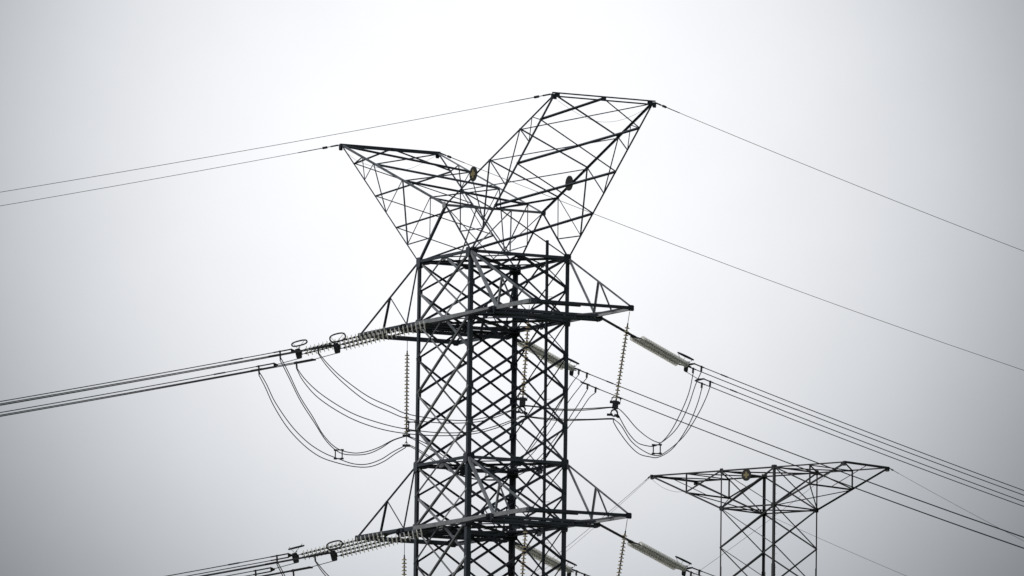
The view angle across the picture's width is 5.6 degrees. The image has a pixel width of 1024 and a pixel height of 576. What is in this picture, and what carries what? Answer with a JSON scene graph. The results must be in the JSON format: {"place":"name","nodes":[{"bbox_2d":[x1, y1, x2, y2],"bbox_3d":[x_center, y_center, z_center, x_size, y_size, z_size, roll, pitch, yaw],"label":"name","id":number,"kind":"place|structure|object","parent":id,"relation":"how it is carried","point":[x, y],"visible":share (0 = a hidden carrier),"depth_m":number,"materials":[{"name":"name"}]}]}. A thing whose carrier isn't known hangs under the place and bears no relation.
{"place":"outdoors","nodes":[
{"label":"outdoors","id":0,"kind":"place"},
{"bbox_2d":[0,0,1023,575],"label":"sky","id":1,"kind":"structure","parent":0,"point":[917,104],"materials":[{"name":"white"}]},
{"label":"ground","id":2,"kind":"structure","parent":0,"visible":0},
{"bbox_2d":[339,92,655,575],"bbox_3d":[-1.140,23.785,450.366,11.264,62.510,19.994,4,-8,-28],"label":"lattice tower","id":3,"kind":"structure","parent":2,"relation":"on","point":[468,536],"depth_m":451.62,"materials":[{"name":"metal"}]},
{"bbox_2d":[1,144,338,205],"bbox_3d":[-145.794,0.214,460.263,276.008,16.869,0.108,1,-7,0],"label":"earth wire","id":4,"kind":"object","parent":3,"relation":"attached to","point":[325,147],"visible":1,"depth_m":461.34,"materials":[{"name":"metal"}]},
{"bbox_2d":[3,93,550,191],"bbox_3d":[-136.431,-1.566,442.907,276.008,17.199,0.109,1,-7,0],"label":"earth wire","id":5,"kind":"object","parent":3,"relation":"attached to","point":[537,96],"visible":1,"depth_m":443.89,"materials":[{"name":"metal"}]},
{"bbox_2d":[288,531,397,562],"bbox_3d":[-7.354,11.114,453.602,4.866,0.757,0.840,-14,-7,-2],"label":"insulator string","id":6,"kind":"object","parent":3,"relation":"hanging from","point":[295,555],"visible":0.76,"depth_m":453.33,"materials":[{"name":"ceramic"}]},
{"bbox_2d":[167,553,294,575],"bbox_3d":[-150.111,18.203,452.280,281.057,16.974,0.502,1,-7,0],"label":"conductor bundle","id":7,"kind":"object","parent":6,"relation":"attached to","point":[271,568],"visible":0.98,"depth_m":453.28,"materials":[{"name":"metal"}]},
{"bbox_2d":[291,327,400,358],"bbox_3d":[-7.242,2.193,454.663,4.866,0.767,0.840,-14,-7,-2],"label":"insulator string","id":8,"kind":"object","parent":3,"relation":"hanging from","point":[299,355],"visible":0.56,"depth_m":454.41,"materials":[{"name":"ceramic"}]},
{"bbox_2d":[0,349,296,414],"bbox_3d":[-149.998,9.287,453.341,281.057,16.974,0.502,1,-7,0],"label":"conductor bundle","id":9,"kind":"object","parent":8,"relation":"hanging from","point":[273,363],"visible":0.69,"depth_m":454.21,"materials":[{"name":"metal"}]},
{"bbox_2d":[402,541,406,575],"bbox_3d":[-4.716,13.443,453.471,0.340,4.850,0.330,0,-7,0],"label":"insulator string","id":10,"kind":"object","parent":3,"relation":"hanging from","point":[404,567],"visible":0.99,"depth_m":453.58,"materials":[{"name":"beige ceramic"}]},
{"bbox_2d":[402,336,409,446],"bbox_3d":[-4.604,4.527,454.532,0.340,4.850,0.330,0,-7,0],"label":"insulator string","id":11,"kind":"object","parent":3,"relation":"hanging from","point":[406,399],"visible":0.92,"depth_m":454.46,"materials":[{"name":"ceramic"}]},
{"bbox_2d":[326,516,487,560],"bbox_3d":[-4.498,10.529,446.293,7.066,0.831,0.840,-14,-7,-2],"label":"insulator string","id":12,"kind":"object","parent":3,"relation":"hanging from","point":[333,555],"visible":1,"depth_m":446.16,"materials":[{"name":"ceramic"}]},
{"bbox_2d":[201,552,332,575],"bbox_3d":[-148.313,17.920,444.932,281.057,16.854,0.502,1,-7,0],"label":"conductor bundle","id":13,"kind":"object","parent":12,"relation":"attached to","point":[303,568],"visible":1,"depth_m":445.93,"materials":[{"name":"metal"}]},
{"bbox_2d":[329,309,490,353],"bbox_3d":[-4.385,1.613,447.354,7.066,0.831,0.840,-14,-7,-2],"label":"insulator string","id":14,"kind":"object","parent":3,"relation":"hanging from","point":[336,347],"visible":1,"depth_m":447.23,"materials":[{"name":"ceramic"}]},
{"bbox_2d":[0,344,335,416],"bbox_3d":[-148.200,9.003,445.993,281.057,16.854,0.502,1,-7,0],"label":"conductor bundle","id":15,"kind":"object","parent":14,"relation":"attached to","point":[302,361],"visible":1,"depth_m":447.00,"materials":[{"name":"metal"}]},
{"bbox_2d":[515,305,529,414],"bbox_3d":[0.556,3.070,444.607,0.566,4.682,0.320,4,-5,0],"label":"insulator string","id":16,"kind":"object","parent":3,"relation":"hanging from","point":[522,399],"visible":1,"depth_m":444.47,"materials":[{"name":"ceramic"}]},
{"bbox_2d":[520,514,527,575],"bbox_3d":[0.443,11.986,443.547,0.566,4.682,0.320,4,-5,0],"label":"insulator string","id":17,"kind":"object","parent":3,"relation":"hanging from","point":[523,554],"visible":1,"depth_m":443.56,"materials":[{"name":"beige ceramic"}]},
{"bbox_2d":[515,542,576,575],"bbox_3d":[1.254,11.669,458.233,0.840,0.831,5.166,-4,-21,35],"label":"insulator string","id":18,"kind":"object","parent":3,"relation":"hanging from","point":[535,553],"visible":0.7,"depth_m":458.30,"materials":[{"name":"ceramic"}]},
{"bbox_2d":[572,569,589,575],"bbox_3d":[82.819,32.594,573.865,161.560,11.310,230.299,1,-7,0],"label":"conductor bundle","id":19,"kind":"object","parent":18,"relation":"attached to","point":[576,571],"visible":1,"depth_m":460.52,"materials":[{"name":"metal"}]},
{"bbox_2d":[517,338,578,375],"bbox_3d":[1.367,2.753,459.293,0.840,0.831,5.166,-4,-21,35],"label":"insulator string","id":20,"kind":"object","parent":3,"relation":"hanging from","point":[539,352],"visible":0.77,"depth_m":459.36,"materials":[{"name":"ceramic"}]},
{"bbox_2d":[573,367,1023,548],"bbox_3d":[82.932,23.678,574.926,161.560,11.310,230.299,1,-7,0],"label":"conductor bundle","id":21,"kind":"object","parent":20,"relation":"hanging from","point":[587,384],"visible":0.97,"depth_m":476.09,"materials":[{"name":"metal"}]},
{"bbox_2d":[258,356,595,480],"bbox_3d":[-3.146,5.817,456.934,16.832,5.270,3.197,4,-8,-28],"label":"jumper loop","id":22,"kind":"object","parent":21,"relation":"hanging from","point":[326,440],"visible":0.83,"depth_m":454.45,"materials":[{"name":"metal"}]},
{"bbox_2d":[607,311,629,417],"bbox_3d":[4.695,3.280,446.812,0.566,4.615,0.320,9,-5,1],"label":"insulator string","id":23,"kind":"object","parent":3,"relation":"hanging from","point":[615,403],"visible":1,"depth_m":446.68,"materials":[{"name":"ceramic"}]},
{"bbox_2d":[617,519,627,575],"bbox_3d":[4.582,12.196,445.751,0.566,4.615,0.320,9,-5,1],"label":"insulator string","id":24,"kind":"object","parent":3,"relation":"hanging from","point":[622,550],"visible":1,"depth_m":445.77,"materials":[{"name":"beige ceramic"}]},
{"bbox_2d":[599,523,691,575],"bbox_3d":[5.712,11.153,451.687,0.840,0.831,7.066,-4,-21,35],"label":"insulator string","id":25,"kind":"object","parent":3,"relation":"hanging from","point":[657,555],"visible":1,"depth_m":452.21,"materials":[{"name":"ceramic"}]},
{"bbox_2d":[687,567,713,575],"bbox_3d":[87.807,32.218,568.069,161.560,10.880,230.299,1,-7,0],"label":"conductor bundle","id":26,"kind":"object","parent":25,"relation":"attached to","point":[698,574],"visible":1,"depth_m":454.83,"materials":[{"name":"metal"}]},
{"bbox_2d":[293,560,699,575],"bbox_3d":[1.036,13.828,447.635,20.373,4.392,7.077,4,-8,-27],"label":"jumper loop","id":27,"kind":"object","parent":26,"relation":"hanging from","point":[316,562],"visible":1,"depth_m":445.88,"materials":[{"name":"metal"}]},
{"bbox_2d":[601,317,693,371],"bbox_3d":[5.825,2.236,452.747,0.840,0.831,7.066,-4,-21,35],"label":"insulator string","id":28,"kind":"object","parent":3,"relation":"hanging from","point":[644,342],"visible":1,"depth_m":453.34,"materials":[{"name":"ceramic"}]},
{"bbox_2d":[687,363,1023,506],"bbox_3d":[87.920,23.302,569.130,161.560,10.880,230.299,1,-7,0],"label":"conductor bundle","id":29,"kind":"object","parent":28,"relation":"attached to","point":[699,379],"visible":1,"depth_m":465.39,"materials":[{"name":"metal"}]},
{"bbox_2d":[296,352,710,457],"bbox_3d":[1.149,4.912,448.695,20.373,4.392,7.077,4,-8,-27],"label":"jumper loop","id":30,"kind":"object","parent":29,"relation":"hanging from","point":[613,419],"visible":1,"depth_m":446.07,"materials":[{"name":"metal"}]},
{"bbox_2d":[441,153,1021,369],"bbox_3d":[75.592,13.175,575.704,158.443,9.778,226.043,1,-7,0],"label":"earth wire","id":31,"kind":"object","parent":3,"relation":"attached to","point":[448,156],"visible":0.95,"depth_m":481.89,"materials":[{"name":"metal"}]},
{"bbox_2d":[656,102,1022,250],"bbox_3d":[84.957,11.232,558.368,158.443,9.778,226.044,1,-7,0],"label":"earth wire","id":32,"kind":"object","parent":3,"relation":"attached to","point":[664,106],"visible":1,"depth_m":456.86,"materials":[{"name":"metal"}]},
{"bbox_2d":[650,461,889,575],"bbox_3d":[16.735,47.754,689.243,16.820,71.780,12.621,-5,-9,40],"label":"lattice tower","id":33,"kind":"structure","parent":2,"relation":"on","point":[746,475],"depth_m":692.67,"materials":[{"name":"metal"}]},
{"bbox_2d":[530,475,650,575],"bbox_3d":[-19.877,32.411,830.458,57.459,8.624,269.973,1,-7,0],"label":"earth wire","id":34,"kind":"object","parent":33,"relation":"attached to","point":[603,516],"visible":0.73,"depth_m":708.36,"materials":[{"name":"metal"}]},
{"bbox_2d":[692,461,843,575],"bbox_3d":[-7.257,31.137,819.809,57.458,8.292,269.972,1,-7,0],"label":"earth wire","id":35,"kind":"object","parent":33,"relation":"attached to","point":[760,526],"visible":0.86,"depth_m":710.03,"materials":[{"name":"metal"}]},
{"bbox_2d":[698,482,905,575],"bbox_3d":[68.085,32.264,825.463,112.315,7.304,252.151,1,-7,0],"label":"earth wire","id":36,"kind":"object","parent":33,"relation":"attached to","point":[819,538],"visible":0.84,"depth_m":722.22,"materials":[{"name":"metal"}]},
{"bbox_2d":[890,468,1013,535],"bbox_3d":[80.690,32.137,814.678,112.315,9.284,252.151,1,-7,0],"label":"earth wire","id":37,"kind":"object","parent":33,"relation":"attached to","point":[945,499],"visible":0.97,"depth_m":698.73,"materials":[{"name":"metal"}]}
]}

